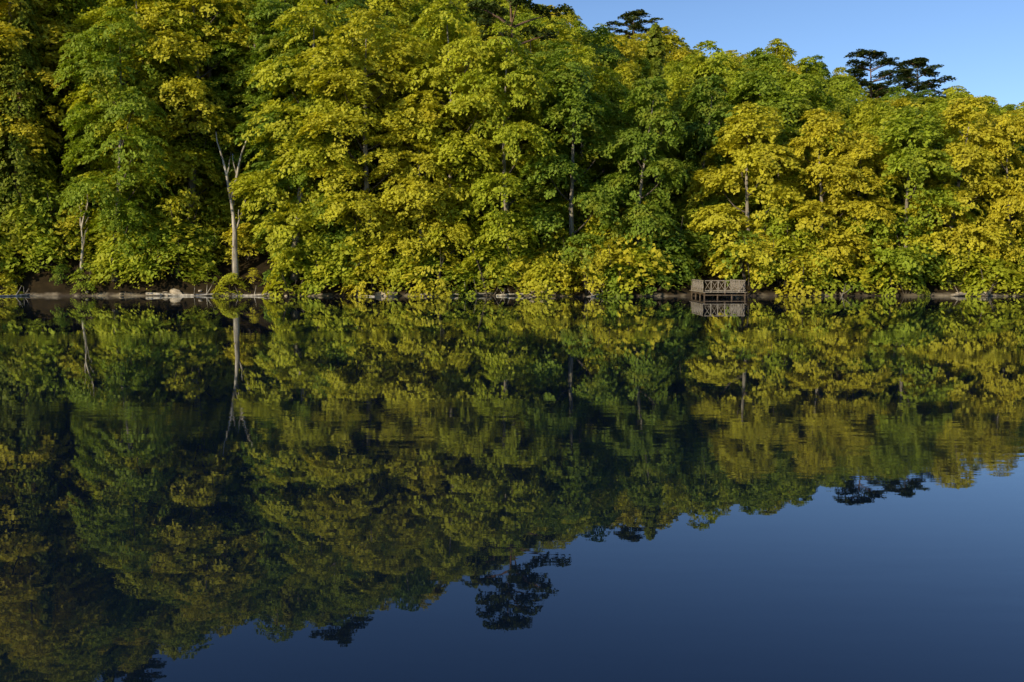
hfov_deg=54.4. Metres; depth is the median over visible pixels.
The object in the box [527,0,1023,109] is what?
sky
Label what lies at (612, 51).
beech tree
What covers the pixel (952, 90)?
beech tree
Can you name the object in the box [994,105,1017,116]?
beech tree
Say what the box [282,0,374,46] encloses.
beech tree
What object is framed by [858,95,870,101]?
beech tree
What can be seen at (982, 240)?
shrub
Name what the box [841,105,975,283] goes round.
beech tree
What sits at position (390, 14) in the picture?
beech tree
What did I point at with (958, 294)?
driftwood log
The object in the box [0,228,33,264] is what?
shrub
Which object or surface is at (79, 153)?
shrub
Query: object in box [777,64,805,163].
beech tree
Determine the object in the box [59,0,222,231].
beech tree
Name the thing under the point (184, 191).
shrub
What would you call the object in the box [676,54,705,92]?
beech tree
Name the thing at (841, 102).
beech tree
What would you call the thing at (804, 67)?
beech tree
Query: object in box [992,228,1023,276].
shrub
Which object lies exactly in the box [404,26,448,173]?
beech tree
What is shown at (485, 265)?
shrub
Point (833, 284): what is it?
shrub
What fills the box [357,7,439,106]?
beech tree
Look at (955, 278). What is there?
shrub
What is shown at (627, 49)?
beech tree
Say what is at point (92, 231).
shrub
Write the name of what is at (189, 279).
shrub
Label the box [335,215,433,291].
shrub
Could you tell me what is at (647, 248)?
shrub
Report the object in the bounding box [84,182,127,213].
shrub
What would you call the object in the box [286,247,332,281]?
shrub
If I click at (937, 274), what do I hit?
shrub
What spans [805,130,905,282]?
beech tree
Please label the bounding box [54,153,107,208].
shrub
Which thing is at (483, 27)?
beech tree
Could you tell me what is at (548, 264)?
shrub
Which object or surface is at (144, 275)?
shrub
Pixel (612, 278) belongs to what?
shrub
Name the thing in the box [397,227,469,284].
shrub
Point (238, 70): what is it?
beech tree
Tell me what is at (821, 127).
beech tree
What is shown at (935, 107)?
beech tree
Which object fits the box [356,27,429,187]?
beech tree
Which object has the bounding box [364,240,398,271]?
shrub
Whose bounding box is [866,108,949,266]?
beech tree
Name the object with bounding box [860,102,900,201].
beech tree
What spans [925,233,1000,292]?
shrub
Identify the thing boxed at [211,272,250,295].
shrub
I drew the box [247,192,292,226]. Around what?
shrub
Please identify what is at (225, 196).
shrub
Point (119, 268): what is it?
shrub
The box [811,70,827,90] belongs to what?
beech tree
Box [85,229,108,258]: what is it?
shrub
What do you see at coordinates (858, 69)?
pine tree
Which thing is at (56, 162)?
shrub
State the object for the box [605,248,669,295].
shrub
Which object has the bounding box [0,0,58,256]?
tree
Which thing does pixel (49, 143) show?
shrub
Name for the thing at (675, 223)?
shrub
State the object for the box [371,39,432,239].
tree
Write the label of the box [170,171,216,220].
shrub
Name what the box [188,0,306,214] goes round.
beech tree
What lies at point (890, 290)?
shrub
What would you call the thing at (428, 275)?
shrub
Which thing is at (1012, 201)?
beech tree
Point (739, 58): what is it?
beech tree
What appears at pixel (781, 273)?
shrub
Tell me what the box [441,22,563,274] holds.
beech tree
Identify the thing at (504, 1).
beech tree
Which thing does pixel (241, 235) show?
shrub
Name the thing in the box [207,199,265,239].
shrub
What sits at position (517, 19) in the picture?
beech tree
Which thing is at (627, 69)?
beech tree
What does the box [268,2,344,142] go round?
beech tree
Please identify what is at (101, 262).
shrub
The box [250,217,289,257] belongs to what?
shrub
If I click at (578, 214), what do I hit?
shrub
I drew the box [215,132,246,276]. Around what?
dead tree
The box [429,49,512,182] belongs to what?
beech tree
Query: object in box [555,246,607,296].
shrub
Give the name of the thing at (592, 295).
driftwood log
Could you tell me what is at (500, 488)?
water
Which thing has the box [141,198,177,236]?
shrub
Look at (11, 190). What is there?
shrub
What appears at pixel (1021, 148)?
beech tree
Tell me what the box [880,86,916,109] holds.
beech tree
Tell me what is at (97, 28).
beech tree
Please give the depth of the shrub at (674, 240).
96.36 m
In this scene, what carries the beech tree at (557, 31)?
on the ground
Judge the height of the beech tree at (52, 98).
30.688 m
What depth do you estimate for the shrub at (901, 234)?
97.72 m
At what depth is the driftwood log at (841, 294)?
93.96 m
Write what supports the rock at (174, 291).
on the ground
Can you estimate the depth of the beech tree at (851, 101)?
128.43 m
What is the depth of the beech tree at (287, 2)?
117.43 m
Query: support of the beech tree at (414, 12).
on the ground
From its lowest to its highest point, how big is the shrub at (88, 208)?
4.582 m
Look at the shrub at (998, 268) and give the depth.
93.80 m
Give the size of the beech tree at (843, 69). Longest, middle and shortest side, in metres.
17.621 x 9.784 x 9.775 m
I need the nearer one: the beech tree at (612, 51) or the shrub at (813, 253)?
the shrub at (813, 253)
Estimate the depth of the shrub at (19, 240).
96.03 m
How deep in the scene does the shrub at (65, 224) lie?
97.13 m
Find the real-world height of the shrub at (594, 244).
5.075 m
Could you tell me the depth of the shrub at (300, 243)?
95.67 m
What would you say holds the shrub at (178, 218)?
on the ground
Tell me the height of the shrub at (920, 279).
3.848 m
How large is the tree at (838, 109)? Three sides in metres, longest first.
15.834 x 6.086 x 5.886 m
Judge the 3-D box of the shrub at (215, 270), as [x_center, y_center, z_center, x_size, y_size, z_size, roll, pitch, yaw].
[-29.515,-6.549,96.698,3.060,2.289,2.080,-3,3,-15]
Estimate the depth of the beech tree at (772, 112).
105.05 m
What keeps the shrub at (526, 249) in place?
on the ground
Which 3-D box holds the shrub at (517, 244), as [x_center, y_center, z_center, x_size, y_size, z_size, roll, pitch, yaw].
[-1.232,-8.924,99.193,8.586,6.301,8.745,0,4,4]
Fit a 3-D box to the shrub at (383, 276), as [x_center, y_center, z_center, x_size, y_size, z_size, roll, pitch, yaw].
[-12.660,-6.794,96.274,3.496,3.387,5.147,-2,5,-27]
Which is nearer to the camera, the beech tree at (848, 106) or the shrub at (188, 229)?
the shrub at (188, 229)
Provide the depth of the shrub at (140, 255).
96.10 m
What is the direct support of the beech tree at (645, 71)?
on the ground
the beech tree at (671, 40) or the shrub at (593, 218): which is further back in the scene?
the beech tree at (671, 40)
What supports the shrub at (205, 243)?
on the ground
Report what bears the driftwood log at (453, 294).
on the ground
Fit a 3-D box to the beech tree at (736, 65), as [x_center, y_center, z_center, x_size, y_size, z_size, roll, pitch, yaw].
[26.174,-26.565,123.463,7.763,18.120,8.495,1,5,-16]
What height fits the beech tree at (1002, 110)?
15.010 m
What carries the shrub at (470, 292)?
on the ground
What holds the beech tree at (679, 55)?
on the ground
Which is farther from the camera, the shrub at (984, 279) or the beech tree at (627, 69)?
the beech tree at (627, 69)
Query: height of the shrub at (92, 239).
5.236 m
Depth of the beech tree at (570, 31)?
124.55 m
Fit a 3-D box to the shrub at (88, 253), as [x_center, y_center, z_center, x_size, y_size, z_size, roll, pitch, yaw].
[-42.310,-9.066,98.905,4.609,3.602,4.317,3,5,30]
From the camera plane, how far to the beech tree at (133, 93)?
93.17 m
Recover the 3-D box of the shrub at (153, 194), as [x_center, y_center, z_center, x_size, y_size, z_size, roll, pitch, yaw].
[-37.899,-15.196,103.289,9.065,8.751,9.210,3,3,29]
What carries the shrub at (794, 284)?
on the ground
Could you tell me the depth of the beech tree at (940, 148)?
102.72 m
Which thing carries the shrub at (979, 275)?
on the ground
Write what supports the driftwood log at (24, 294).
on the ground
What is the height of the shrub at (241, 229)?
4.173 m
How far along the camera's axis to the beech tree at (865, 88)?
181.24 m
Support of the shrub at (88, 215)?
on the ground
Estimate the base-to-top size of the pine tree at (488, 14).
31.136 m
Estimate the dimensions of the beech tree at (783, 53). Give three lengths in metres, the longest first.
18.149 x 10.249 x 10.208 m
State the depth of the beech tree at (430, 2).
127.69 m
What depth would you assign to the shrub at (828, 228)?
97.01 m
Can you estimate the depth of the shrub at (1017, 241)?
96.78 m
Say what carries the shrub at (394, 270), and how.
on the ground
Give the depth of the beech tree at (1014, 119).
121.67 m
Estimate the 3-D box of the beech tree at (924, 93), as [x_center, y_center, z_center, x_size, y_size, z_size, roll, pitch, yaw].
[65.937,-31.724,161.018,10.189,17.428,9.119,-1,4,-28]
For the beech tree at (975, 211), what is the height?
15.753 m
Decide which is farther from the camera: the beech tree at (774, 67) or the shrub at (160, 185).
the beech tree at (774, 67)
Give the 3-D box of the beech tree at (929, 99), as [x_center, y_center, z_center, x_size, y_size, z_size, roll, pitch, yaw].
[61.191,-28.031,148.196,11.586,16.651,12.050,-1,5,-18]
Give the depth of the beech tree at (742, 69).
117.62 m
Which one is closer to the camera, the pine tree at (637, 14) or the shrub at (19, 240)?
the shrub at (19, 240)
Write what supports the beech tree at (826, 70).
on the ground
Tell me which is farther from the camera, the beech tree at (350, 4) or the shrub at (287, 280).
the beech tree at (350, 4)
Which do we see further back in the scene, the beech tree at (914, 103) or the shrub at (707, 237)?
the beech tree at (914, 103)
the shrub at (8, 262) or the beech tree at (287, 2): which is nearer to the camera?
the shrub at (8, 262)
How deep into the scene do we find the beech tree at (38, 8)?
107.84 m
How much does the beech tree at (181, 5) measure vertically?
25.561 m
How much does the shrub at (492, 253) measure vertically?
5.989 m
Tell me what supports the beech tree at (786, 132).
on the ground
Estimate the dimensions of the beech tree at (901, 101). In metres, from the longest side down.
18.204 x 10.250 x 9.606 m
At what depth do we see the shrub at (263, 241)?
99.37 m
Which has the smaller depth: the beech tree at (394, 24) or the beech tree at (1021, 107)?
the beech tree at (394, 24)
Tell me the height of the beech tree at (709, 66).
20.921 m
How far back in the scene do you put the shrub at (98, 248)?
98.09 m
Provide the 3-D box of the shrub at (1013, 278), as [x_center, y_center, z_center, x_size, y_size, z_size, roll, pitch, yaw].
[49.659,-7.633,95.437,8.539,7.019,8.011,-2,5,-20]
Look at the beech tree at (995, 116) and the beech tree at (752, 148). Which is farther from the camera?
the beech tree at (995, 116)
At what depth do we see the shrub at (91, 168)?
104.36 m
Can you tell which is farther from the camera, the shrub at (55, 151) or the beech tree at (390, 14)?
the beech tree at (390, 14)
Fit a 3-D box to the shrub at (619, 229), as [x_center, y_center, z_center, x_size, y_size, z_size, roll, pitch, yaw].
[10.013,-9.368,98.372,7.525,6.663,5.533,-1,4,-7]
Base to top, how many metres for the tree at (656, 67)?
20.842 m
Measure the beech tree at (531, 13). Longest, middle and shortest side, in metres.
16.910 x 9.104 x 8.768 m
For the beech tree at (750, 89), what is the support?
on the ground
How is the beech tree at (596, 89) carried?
on the ground
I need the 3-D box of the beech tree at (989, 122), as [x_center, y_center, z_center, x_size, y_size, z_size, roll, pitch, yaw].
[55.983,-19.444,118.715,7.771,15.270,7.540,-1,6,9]
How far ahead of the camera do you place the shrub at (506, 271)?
94.08 m
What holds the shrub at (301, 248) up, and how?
on the ground
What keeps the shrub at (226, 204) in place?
on the ground
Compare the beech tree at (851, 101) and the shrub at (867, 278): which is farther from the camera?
the beech tree at (851, 101)
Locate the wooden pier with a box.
[689,279,746,297]
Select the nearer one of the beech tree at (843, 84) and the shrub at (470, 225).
the shrub at (470, 225)
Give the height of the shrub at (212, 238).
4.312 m
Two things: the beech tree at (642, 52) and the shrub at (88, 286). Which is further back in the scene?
the beech tree at (642, 52)
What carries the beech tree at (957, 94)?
on the ground
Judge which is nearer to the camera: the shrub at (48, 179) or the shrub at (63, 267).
the shrub at (63, 267)
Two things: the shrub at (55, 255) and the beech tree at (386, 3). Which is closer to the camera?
the shrub at (55, 255)
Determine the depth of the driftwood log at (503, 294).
94.68 m
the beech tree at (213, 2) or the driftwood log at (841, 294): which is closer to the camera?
the driftwood log at (841, 294)
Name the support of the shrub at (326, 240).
on the ground
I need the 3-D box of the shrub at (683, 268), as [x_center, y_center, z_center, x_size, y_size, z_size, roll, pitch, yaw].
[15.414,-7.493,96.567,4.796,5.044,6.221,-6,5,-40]
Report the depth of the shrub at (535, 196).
98.77 m
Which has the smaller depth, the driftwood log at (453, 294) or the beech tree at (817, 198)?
the driftwood log at (453, 294)
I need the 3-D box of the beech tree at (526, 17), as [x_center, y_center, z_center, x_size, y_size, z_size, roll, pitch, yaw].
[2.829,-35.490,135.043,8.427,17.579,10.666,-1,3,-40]
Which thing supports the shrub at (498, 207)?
on the ground
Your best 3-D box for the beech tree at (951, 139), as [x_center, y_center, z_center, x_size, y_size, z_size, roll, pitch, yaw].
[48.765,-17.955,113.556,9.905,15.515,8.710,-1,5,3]
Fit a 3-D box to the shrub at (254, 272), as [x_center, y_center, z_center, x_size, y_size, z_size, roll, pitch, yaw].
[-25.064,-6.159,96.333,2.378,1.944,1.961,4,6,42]
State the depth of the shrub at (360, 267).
95.01 m
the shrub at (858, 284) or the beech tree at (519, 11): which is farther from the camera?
the beech tree at (519, 11)
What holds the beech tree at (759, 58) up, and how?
on the ground
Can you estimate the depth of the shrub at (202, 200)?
104.24 m
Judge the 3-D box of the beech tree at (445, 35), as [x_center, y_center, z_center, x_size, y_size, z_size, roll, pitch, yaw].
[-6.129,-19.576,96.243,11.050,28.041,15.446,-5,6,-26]
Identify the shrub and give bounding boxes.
[0,179,85,267]
[0,189,31,245]
[0,205,55,257]
[0,223,55,272]
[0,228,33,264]
[0,249,27,271]
[0,253,17,291]
[0,271,24,294]
[4,195,64,251]
[5,166,66,197]
[18,243,67,274]
[23,188,80,250]
[31,105,66,159]
[31,171,78,211]
[32,148,65,171]
[34,208,97,262]
[48,140,80,185]
[49,263,70,283]
[52,228,79,242]
[53,138,107,174]
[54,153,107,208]
[55,206,95,238]
[63,233,97,265]
[66,263,98,294]
[69,150,114,181]
[76,210,95,235]
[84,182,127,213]
[84,213,123,262]
[84,219,105,251]
[85,183,165,270]
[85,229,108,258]
[86,226,162,282]
[86,258,112,288]
[89,233,111,262]
[93,215,157,270]
[94,159,185,225]
[94,236,126,273]
[98,247,142,283]
[99,194,168,267]
[110,154,204,201]
[111,233,169,290]
[115,218,172,271]
[121,224,200,282]
[125,157,181,199]
[134,195,230,270]
[135,227,218,283]
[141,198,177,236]
[149,183,185,218]
[152,239,203,278]
[156,220,216,261]
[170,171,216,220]
[174,185,213,215]
[178,182,229,222]
[179,230,230,270]
[180,232,220,267]
[180,233,218,262]
[180,271,198,285]
[182,158,235,218]
[183,176,249,227]
[194,204,227,227]
[195,262,221,282]
[202,183,247,220]
[207,185,274,230]
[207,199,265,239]
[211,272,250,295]
[215,223,265,264]
[223,223,268,261]
[240,199,279,226]
[242,267,263,284]
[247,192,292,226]
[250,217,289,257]
[252,215,287,253]
[256,189,289,232]
[257,202,291,225]
[259,269,277,285]
[261,247,320,296]
[267,236,332,282]
[275,270,294,286]
[278,206,345,267]
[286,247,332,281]
[287,224,369,283]
[292,228,353,256]
[294,250,349,295]
[298,223,375,279]
[303,217,365,284]
[307,239,379,293]
[317,230,374,280]
[330,207,411,289]
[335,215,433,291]
[337,247,384,279]
[339,248,392,296]
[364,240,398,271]
[367,254,401,285]
[381,245,428,295]
[385,238,444,286]
[394,239,466,296]
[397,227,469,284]
[418,206,460,267]
[418,220,481,269]
[436,232,494,283]
[440,264,487,293]
[442,218,488,268]
[445,202,495,270]
[452,242,519,295]
[456,270,489,295]
[464,236,503,285]
[465,225,506,273]
[467,208,501,264]
[468,221,537,268]
[482,185,529,245]
[486,254,547,291]
[487,226,546,283]
[494,251,522,290]
[500,233,552,276]
[511,195,568,260]
[516,256,571,296]
[523,201,592,259]
[526,232,566,262]
[529,228,583,290]
[531,234,560,263]
[549,208,584,258]
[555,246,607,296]
[562,238,603,280]
[565,240,611,283]
[570,210,616,271]
[573,241,639,291]
[573,243,611,275]
[584,215,633,273]
[586,229,644,282]
[589,163,630,205]
[589,200,684,287]
[593,234,655,285]
[595,262,644,296]
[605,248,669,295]
[615,197,631,223]
[621,197,684,264]
[626,208,717,279]
[631,234,688,289]
[636,269,682,295]
[646,241,701,285]
[653,238,697,288]
[671,191,742,249]
[677,190,743,241]
[679,228,741,281]
[680,215,732,261]
[680,225,725,273]
[694,196,761,276]
[697,224,758,278]
[705,220,772,281]
[717,230,777,285]
[739,233,812,292]
[740,235,793,284]
[741,204,824,272]
[752,212,777,240]
[756,235,819,289]
[762,200,825,252]
[767,245,804,280]
[769,218,845,277]
[774,255,833,296]
[777,228,839,281]
[781,226,841,276]
[793,200,889,288]
[800,249,851,295]
[816,252,875,293]
[839,258,886,293]
[857,204,942,274]
[858,203,929,269]
[858,238,913,291]
[866,213,946,277]
[875,266,913,295]
[888,263,930,295]
[900,249,956,290]
[901,258,948,287]
[917,257,969,286]
[922,222,950,274]
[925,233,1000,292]
[946,229,1003,285]
[953,221,1023,283]
[953,251,997,290]
[959,253,1023,296]
[978,251,1023,294]
[984,225,1023,270]
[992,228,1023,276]
[993,223,1023,273]
[994,230,1023,294]
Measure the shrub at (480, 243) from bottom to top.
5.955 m
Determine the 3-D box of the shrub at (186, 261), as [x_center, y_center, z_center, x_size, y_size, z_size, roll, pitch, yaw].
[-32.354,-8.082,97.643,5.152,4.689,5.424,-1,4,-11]
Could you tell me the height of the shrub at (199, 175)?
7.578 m
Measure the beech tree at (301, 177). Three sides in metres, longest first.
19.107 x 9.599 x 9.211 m
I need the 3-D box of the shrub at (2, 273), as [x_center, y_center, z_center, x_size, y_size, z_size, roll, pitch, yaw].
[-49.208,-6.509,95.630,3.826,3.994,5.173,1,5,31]
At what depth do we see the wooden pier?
88.66 m
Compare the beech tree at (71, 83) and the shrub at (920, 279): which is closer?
the shrub at (920, 279)
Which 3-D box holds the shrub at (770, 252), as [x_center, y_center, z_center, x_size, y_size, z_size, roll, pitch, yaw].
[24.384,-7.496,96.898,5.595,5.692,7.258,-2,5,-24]
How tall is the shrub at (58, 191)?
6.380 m
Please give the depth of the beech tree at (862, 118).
112.95 m
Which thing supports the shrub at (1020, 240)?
on the ground
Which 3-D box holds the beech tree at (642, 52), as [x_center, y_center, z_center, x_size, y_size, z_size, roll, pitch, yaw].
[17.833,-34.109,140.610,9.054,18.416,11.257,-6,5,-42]
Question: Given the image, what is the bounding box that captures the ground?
[0,146,1023,295]
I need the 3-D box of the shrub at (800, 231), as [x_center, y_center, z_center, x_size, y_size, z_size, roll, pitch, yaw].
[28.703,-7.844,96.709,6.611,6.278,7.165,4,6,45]
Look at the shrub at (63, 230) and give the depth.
99.24 m
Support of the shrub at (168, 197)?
on the ground
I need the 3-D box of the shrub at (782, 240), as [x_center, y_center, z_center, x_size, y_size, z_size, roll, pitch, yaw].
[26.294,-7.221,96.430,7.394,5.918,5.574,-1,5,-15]
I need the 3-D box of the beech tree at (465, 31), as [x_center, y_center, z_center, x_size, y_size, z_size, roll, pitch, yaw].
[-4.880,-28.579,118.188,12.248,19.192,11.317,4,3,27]
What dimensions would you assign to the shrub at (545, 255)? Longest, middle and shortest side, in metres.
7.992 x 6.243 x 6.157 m
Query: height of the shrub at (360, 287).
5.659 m
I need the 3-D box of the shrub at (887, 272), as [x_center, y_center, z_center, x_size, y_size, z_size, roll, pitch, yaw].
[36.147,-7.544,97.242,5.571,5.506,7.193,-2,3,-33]
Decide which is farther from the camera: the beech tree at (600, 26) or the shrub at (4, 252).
the beech tree at (600, 26)
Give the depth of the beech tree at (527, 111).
98.75 m
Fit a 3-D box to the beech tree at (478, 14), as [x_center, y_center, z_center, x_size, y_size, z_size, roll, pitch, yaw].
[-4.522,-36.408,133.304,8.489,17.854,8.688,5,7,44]
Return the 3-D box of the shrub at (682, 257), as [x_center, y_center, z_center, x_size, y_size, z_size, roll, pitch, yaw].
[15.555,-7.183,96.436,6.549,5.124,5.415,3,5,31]
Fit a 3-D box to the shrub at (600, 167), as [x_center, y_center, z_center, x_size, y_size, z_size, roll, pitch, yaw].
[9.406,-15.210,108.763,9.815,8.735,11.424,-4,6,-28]
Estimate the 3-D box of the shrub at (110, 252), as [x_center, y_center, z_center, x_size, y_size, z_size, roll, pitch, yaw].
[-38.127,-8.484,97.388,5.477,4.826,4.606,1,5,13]
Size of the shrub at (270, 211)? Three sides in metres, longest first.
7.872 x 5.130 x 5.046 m
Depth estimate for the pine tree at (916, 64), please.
182.04 m
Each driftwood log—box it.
[0,285,29,296]
[146,281,218,295]
[232,287,277,295]
[420,282,488,295]
[496,287,534,295]
[588,288,608,296]
[839,284,850,296]
[951,285,1002,295]
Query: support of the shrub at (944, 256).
on the ground
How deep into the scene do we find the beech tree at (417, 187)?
93.39 m
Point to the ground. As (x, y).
(36, 284)
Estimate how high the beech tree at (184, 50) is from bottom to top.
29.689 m
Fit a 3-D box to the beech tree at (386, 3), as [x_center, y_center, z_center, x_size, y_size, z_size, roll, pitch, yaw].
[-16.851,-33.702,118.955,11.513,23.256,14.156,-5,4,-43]
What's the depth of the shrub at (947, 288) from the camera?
95.60 m
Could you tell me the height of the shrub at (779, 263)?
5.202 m
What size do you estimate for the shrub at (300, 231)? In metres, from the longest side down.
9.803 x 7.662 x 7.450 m
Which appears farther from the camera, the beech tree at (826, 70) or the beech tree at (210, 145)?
the beech tree at (826, 70)
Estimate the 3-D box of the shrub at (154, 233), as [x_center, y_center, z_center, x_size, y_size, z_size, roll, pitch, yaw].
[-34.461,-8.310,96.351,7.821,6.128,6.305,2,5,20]
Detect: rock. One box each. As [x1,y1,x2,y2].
[170,288,181,293]
[375,291,397,295]
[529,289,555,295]
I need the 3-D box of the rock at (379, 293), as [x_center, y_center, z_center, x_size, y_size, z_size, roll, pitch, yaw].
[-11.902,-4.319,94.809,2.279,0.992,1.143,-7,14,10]
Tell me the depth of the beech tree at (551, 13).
174.61 m
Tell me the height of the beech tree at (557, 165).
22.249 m
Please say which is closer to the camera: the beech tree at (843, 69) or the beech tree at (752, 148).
the beech tree at (752, 148)
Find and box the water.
[0,296,1023,681]
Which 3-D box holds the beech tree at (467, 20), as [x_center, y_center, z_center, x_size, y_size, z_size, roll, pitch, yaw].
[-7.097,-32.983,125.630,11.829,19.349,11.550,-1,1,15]
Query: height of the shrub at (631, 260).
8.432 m
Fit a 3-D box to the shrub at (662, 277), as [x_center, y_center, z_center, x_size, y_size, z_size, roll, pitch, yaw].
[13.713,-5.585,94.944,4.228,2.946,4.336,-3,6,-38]
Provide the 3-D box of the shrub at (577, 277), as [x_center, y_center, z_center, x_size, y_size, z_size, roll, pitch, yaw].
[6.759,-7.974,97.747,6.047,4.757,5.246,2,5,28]
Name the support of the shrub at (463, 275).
on the ground
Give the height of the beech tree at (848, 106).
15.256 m
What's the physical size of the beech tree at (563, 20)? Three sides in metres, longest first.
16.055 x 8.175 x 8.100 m
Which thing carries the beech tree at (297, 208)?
on the ground
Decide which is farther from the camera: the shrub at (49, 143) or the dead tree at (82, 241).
the shrub at (49, 143)
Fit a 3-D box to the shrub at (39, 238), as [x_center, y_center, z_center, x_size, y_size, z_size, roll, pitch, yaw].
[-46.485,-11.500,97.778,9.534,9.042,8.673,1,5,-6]
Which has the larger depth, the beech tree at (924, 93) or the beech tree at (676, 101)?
the beech tree at (924, 93)
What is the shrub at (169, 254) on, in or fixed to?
on the ground
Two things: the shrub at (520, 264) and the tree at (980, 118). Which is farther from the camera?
the tree at (980, 118)
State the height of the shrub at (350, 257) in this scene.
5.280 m
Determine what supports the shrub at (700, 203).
on the ground
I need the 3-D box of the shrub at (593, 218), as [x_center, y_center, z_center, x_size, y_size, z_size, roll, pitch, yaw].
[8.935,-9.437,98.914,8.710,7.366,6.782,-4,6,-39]
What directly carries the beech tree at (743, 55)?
on the ground
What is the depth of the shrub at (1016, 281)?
94.26 m
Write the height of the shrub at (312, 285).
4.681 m
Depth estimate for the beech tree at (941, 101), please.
132.01 m
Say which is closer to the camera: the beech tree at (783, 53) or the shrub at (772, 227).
the shrub at (772, 227)
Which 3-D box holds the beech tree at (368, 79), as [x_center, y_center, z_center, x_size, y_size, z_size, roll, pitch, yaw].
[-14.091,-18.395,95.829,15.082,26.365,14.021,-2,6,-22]
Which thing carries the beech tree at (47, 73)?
on the ground
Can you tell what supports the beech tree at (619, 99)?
on the ground
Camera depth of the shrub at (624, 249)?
95.34 m
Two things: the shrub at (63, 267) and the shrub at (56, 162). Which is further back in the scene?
the shrub at (56, 162)
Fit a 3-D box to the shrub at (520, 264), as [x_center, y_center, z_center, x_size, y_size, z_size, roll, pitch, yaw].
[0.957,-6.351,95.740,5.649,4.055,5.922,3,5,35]
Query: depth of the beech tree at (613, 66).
122.12 m
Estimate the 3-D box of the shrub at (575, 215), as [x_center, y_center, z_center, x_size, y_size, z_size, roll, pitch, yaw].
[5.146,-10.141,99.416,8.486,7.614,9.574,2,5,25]
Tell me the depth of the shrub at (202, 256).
98.17 m
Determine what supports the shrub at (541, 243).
on the ground
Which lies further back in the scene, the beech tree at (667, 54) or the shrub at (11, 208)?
the beech tree at (667, 54)
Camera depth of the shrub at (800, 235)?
97.27 m
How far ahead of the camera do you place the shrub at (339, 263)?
93.75 m
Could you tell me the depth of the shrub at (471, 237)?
97.75 m
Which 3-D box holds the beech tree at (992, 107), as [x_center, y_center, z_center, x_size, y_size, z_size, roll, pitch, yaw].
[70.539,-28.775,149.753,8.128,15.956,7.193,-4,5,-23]
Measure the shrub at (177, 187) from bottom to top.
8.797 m
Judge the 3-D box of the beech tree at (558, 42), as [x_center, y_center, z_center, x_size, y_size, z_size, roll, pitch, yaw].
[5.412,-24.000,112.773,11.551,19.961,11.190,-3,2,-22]
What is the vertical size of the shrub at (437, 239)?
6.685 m
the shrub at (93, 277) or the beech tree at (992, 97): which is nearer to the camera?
the shrub at (93, 277)
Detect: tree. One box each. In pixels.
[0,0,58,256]
[0,0,95,178]
[0,0,102,139]
[0,0,103,97]
[0,0,113,181]
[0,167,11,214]
[53,6,180,281]
[58,0,139,117]
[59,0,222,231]
[61,0,140,151]
[79,194,88,272]
[93,0,218,180]
[109,0,277,223]
[135,0,277,211]
[171,1,236,115]
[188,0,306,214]
[204,2,280,117]
[213,1,303,171]
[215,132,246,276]
[228,0,387,280]
[229,10,381,240]
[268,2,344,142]
[279,0,297,8]
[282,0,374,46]
[282,79,376,263]
[292,8,441,279]
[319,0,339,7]
[323,0,388,132]
[330,58,383,189]
[338,0,426,74]
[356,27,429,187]
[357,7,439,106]
[362,0,432,28]
[366,90,481,282]
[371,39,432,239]
[390,0,518,265]
[400,0,445,83]
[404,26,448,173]
[422,0,453,35]
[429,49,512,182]
[439,4,475,35]
[441,18,504,82]
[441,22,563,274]
[446,17,529,145]
[447,0,573,116]
[453,56,551,222]
[467,0,489,17]
[492,6,537,111]
[493,0,513,10]
[499,3,529,30]
[508,40,605,215]
[511,53,634,274]
[515,16,588,64]
[515,24,552,111]
[518,13,546,41]
[523,40,599,170]
[524,44,632,224]
[529,4,547,42]
[534,23,579,60]
[547,5,568,23]
[555,18,572,35]
[558,6,582,29]
[567,68,653,190]
[569,20,590,42]
[577,25,634,165]
[588,35,611,47]
[593,53,624,126]
[593,75,690,274]
[594,23,610,35]
[600,62,645,193]
[602,9,663,42]
[606,34,645,126]
[619,33,648,82]
[629,57,684,239]
[632,57,661,89]
[637,26,691,58]
[638,79,719,211]
[640,23,667,84]
[648,59,716,186]
[649,44,674,65]
[660,63,689,89]
[665,74,745,230]
[668,49,693,66]
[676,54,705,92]
[682,40,745,178]
[684,101,813,277]
[701,52,748,118]
[703,69,812,203]
[719,68,761,136]
[723,50,743,66]
[735,106,805,213]
[736,115,822,229]
[739,53,748,63]
[741,47,781,71]
[757,61,818,165]
[757,71,845,161]
[763,38,797,64]
[771,108,878,279]
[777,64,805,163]
[795,56,826,95]
[805,88,866,167]
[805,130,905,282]
[807,55,831,80]
[808,96,856,159]
[808,119,859,222]
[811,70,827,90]
[815,106,842,191]
[824,75,869,109]
[828,67,867,100]
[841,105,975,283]
[842,95,863,121]
[844,48,915,100]
[848,98,887,141]
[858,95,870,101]
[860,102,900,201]
[861,83,886,100]
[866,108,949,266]
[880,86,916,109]
[887,57,959,98]
[888,97,931,134]
[895,95,1016,283]
[902,96,923,111]
[913,89,940,106]
[914,96,939,109]
[915,137,968,226]
[923,102,967,153]
[924,116,969,209]
[927,100,976,120]
[943,85,969,97]
[946,91,979,111]
[959,114,995,208]
[960,113,994,182]
[961,125,1023,253]
[969,109,1023,275]
[972,95,1000,115]
[985,96,997,110]
[987,112,1001,125]
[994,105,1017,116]
[995,105,1016,117]
[1002,144,1023,218]
[1008,117,1023,146]
[1015,101,1023,114]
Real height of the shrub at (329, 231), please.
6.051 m
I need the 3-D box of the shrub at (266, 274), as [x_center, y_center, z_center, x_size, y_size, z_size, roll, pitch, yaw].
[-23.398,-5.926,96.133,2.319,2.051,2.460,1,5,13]
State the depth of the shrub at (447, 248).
96.34 m
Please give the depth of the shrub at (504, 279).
94.75 m
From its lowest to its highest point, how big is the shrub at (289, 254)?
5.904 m

